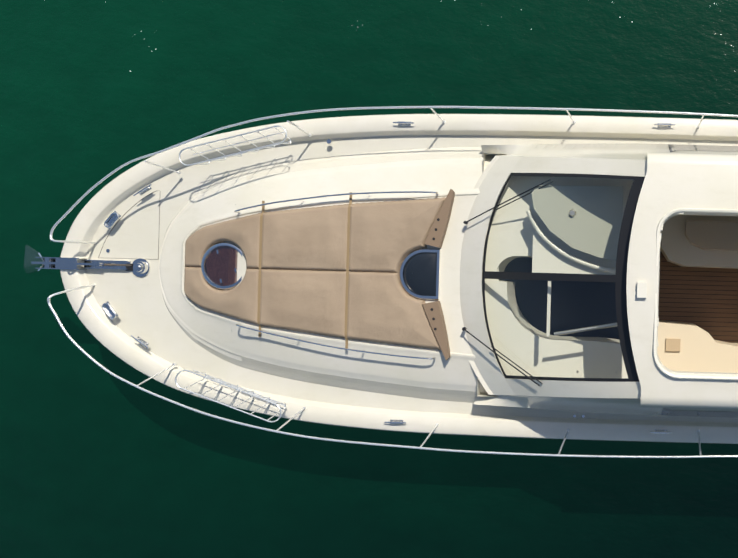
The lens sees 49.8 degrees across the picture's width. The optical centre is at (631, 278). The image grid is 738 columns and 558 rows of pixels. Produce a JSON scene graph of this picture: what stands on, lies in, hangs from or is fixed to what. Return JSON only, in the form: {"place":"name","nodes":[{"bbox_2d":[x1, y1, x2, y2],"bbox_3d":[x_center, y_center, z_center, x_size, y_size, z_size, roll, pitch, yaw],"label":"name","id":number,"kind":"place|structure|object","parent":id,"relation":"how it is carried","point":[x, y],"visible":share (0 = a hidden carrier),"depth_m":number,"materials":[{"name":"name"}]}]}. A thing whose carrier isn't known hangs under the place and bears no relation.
{"place":"outdoors","nodes":[
{"label":"outdoors","id":0,"kind":"place"},
{"bbox_2d":[0,0,737,557],"bbox_3d":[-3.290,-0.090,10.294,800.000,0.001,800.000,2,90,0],"label":"water","id":1,"kind":"structure","parent":0,"point":[96,460],"depth_m":10.29,"materials":[{"name":"green liquid"}]},
{"bbox_2d":[60,114,737,443],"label":"bulwark","id":2,"kind":"object","parent":1,"relation":"in","point":[99,207],"visible":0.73,"depth_m":8.89,"materials":[{"name":"white plastic"}]},
{"bbox_2d":[24,245,130,273],"bbox_3d":[-7.075,-0.230,9.085,1.608,0.471,0.366,2,90,0],"label":"anchor","id":3,"kind":"object","parent":2,"relation":"attached to","point":[35,261],"visible":0.98,"depth_m":8.93,"materials":[{"name":"silver metal"}]},
{"bbox_2d":[106,264,131,265],"bbox_3d":[-6.468,-0.177,8.966,0.449,0.022,0.022,2,90,0],"label":"anchor chain","id":4,"kind":"object","parent":3,"relation":"on","point":[118,265],"visible":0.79,"depth_m":8.96,"materials":[{"name":"grey"}]},
{"bbox_2d":[85,135,737,422],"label":"deck","id":5,"kind":"structure","parent":2,"relation":"on","point":[137,303],"depth_m":8.99,"materials":[{"name":"white plastic"}]},
{"bbox_2d":[98,191,159,259],"bbox_3d":[-6.290,-0.685,8.992,0.755,0.006,0.863,2,90,0],"label":"locker gap","id":6,"kind":"object","parent":5,"relation":"on","point":[122,216],"visible":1,"depth_m":8.99,"materials":[{"name":"grey"}]},
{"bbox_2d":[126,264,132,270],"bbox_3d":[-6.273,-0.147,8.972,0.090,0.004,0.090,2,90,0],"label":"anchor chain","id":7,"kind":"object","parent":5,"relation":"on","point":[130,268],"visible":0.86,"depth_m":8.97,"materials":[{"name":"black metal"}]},
{"bbox_2d":[132,258,150,276],"bbox_3d":[-6.140,-0.143,8.937,0.230,0.115,0.230,2,90,0],"label":"windlass","id":8,"kind":"object","parent":5,"relation":"on","point":[141,267],"visible":0.94,"depth_m":8.94,"materials":[{"name":"silver metal"}]},
{"bbox_2d":[158,147,498,402],"bbox_3d":[-3.763,-0.103,8.821,4.324,0.366,3.254,2,90,0],"label":"coachroof","id":9,"kind":"object","parent":5,"relation":"on","point":[443,171],"visible":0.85,"depth_m":8.75,"materials":[{"name":"white plastic"}]},
{"bbox_2d":[201,242,241,288],"bbox_3d":[-4.933,-0.159,8.713,0.570,0.047,0.570,2,90,0],"label":"hatch frame","id":10,"kind":"object","parent":9,"relation":"on","point":[203,270],"visible":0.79,"depth_m":8.69,"materials":[{"name":"silver metal"}]},
{"bbox_2d":[205,246,237,285],"bbox_3d":[-4.933,-0.159,8.707,0.480,0.006,0.480,2,90,0],"label":"hatch glass","id":11,"kind":"object","parent":10,"relation":"in","point":[222,264],"visible":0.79,"depth_m":8.70,"materials":[{"name":"glass"}]},
{"bbox_2d":[184,197,445,349],"bbox_3d":[-3.866,-0.106,8.704,3.280,0.329,1.840,2,90,0],"label":"sun pad","id":12,"kind":"object","parent":9,"relation":"on","point":[303,269],"visible":0.98,"depth_m":8.56,"materials":[{"name":"fabric"}]},
{"bbox_2d":[257,192,351,348],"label":"sunpad straps","id":13,"kind":"object","parent":12,"relation":"on","point":[347,270],"visible":0.94,"depth_m":8.58,"materials":[{"name":"brown"}]},
{"bbox_2d":[234,191,438,359],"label":"handrails","id":14,"kind":"object","parent":9,"relation":"on","point":[301,199],"visible":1,"depth_m":8.53,"materials":[{"name":"silver metal"}]},
{"bbox_2d":[399,249,440,299],"bbox_3d":[-2.548,-0.062,8.628,0.480,0.045,0.610,2,90,0],"label":"hatch frame","id":15,"kind":"object","parent":9,"relation":"on","point":[402,280],"visible":0.98,"depth_m":8.61,"materials":[{"name":"silver metal"}]},
{"bbox_2d":[404,253,436,295],"bbox_3d":[-2.542,-0.062,8.608,0.398,0.041,0.516,2,90,0],"label":"hatch glass","id":16,"kind":"object","parent":15,"relation":"in","point":[421,279],"visible":1,"depth_m":8.60,"materials":[{"name":"glass"}]},
{"bbox_2d":[422,189,454,359],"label":"pad wedges","id":17,"kind":"object","parent":9,"relation":"on","point":[438,235],"visible":0.96,"depth_m":8.54,"materials":[{"name":"brown"}]},
{"bbox_2d":[430,218,439,329],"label":"wedge holes","id":18,"kind":"object","parent":17,"relation":"on","point":[433,238],"visible":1,"depth_m":8.54,"materials":[{"name":"black rubber"}]},
{"bbox_2d":[469,156,499,394],"bbox_3d":[-1.890,-0.052,8.662,0.530,0.004,2.883,2,90,0],"label":"cowl skirt","id":19,"kind":"object","parent":9,"relation":"on","point":[477,185],"visible":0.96,"depth_m":8.66,"materials":[{"name":"white plastic"}]},
{"bbox_2d":[102,121,674,433],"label":"mooring cleats","id":20,"kind":"object","parent":5,"relation":"on","point":[112,219],"visible":1,"depth_m":8.87,"materials":[{"name":"silver metal"}]},
{"bbox_2d":[47,106,737,457],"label":"guard rails","id":21,"kind":"object","parent":5,"relation":"on","point":[309,135],"visible":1,"depth_m":8.36,"materials":[{"name":"silver metal"}]},
{"bbox_2d":[175,125,290,422],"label":"fender baskets","id":22,"kind":"object","parent":21,"relation":"attached to","point":[248,392],"visible":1,"depth_m":8.43,"materials":[{"name":"silver metal"}]},
{"bbox_2d":[477,153,520,396],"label":"base trim","id":23,"kind":"structure","parent":5,"relation":"on","point":[484,158],"depth_m":8.74,"materials":[{"name":"white plastic"}]},
{"bbox_2d":[482,173,632,381],"bbox_3d":[-0.803,0.034,8.682,2.003,1.225,2.634,2,90,0],"label":"dashboard","id":24,"kind":"object","parent":23,"relation":"in","point":[513,214],"depth_m":8.61},
{"bbox_2d":[526,210,615,272],"bbox_3d":[-0.706,-0.356,8.334,1.330,0.060,0.245,33,90,0],"label":"door moulding","id":25,"kind":"structure","parent":24,"relation":"on","point":[542,235],"depth_m":8.31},
{"bbox_2d":[532,185,623,259],"bbox_3d":[-0.628,-0.644,8.224,1.048,0.060,0.858,2,90,0],"label":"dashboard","id":26,"kind":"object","parent":24,"relation":"on","point":[599,203],"depth_m":8.19,"materials":[{"name":"beige plastic"}]},
{"bbox_2d":[554,209,616,372],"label":"fittings","id":27,"kind":"object","parent":24,"relation":"on","point":[572,213],"depth_m":8.13,"materials":[{"name":"silver metal"}]},
{"bbox_2d":[499,257,618,338],"bbox_3d":[-0.966,-0.026,9.494,1.731,0.001,2.940,2,90,0],"label":"companionway opening","id":28,"kind":"object","parent":23,"relation":"on","point":[558,309],"depth_m":9.49,"materials":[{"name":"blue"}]},
{"bbox_2d":[474,143,737,417],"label":"cabin sides","id":29,"kind":"object","parent":5,"relation":"on","point":[629,406],"visible":0.75,"depth_m":8.25,"materials":[{"name":"white plastic"}]},
{"bbox_2d":[460,156,646,397],"bbox_3d":[-0.944,-0.026,8.090,2.304,1.150,2.883,2,90,0],"label":"windshield surround","id":30,"kind":"object","parent":29,"relation":"on","point":[474,237],"visible":0.98,"depth_m":8.50,"materials":[{"name":"white plastic"}]},
{"bbox_2d":[462,179,552,385],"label":"windshield wipers","id":31,"kind":"object","parent":30,"relation":"on","point":[464,328],"visible":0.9,"depth_m":8.29,"materials":[{"name":"black metal"}]},
{"bbox_2d":[485,176,627,377],"bbox_3d":[-0.818,-0.022,8.019,1.889,0.950,2.432,2,90,0],"label":"windshield glass","id":32,"kind":"object","parent":30,"relation":"in","point":[557,282],"visible":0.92,"depth_m":7.91,"materials":[{"name":"clear glass"}]},
{"bbox_2d":[482,173,644,381],"bbox_3d":[-0.820,-0.022,8.016,1.889,0.951,2.432,2,90,0],"label":"windshield frame","id":33,"kind":"object","parent":30,"relation":"attached to","point":[619,278],"visible":0.83,"depth_m":7.59,"materials":[{"name":"black metal"}]},
{"bbox_2d":[626,152,737,409],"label":"hardtop","id":34,"kind":"object","parent":29,"relation":"on","point":[672,181],"visible":0.94,"depth_m":7.47,"materials":[{"name":"white plastic"}]},
{"bbox_2d":[637,282,646,297],"bbox_3d":[0.107,0.113,7.404,0.100,0.050,0.160,2,90,0],"label":"roof light","id":35,"kind":"object","parent":34,"relation":"on","point":[641,289],"visible":0.86,"depth_m":7.38,"materials":[{"name":"white plastic"}]},
{"bbox_2d":[653,208,737,379],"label":"sunroof frame","id":36,"kind":"object","parent":34,"relation":"attached to","point":[697,211],"visible":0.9,"depth_m":7.43,"materials":[{"name":"white plastic"}]},
{"bbox_2d":[661,145,737,416],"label":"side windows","id":37,"kind":"structure","parent":29,"relation":"attached to","point":[665,411],"depth_m":8.02,"materials":[{"name":"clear glass"}]},
{"bbox_2d":[639,176,737,342],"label":"cockpit sole","id":38,"kind":"object","parent":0,"point":[705,298],"depth_m":9.49,"materials":[{"name":"brown wood"}]},
{"bbox_2d":[657,215,737,372],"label":"cockpit seats","id":39,"kind":"object","parent":38,"relation":"on","point":[702,350],"visible":0.67,"depth_m":8.94,"materials":[{"name":"beige leather"}]},
{"bbox_2d":[665,221,737,351],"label":"cockpit seat backs","id":40,"kind":"object","parent":39,"relation":"on","point":[710,235],"visible":1,"depth_m":8.69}
]}

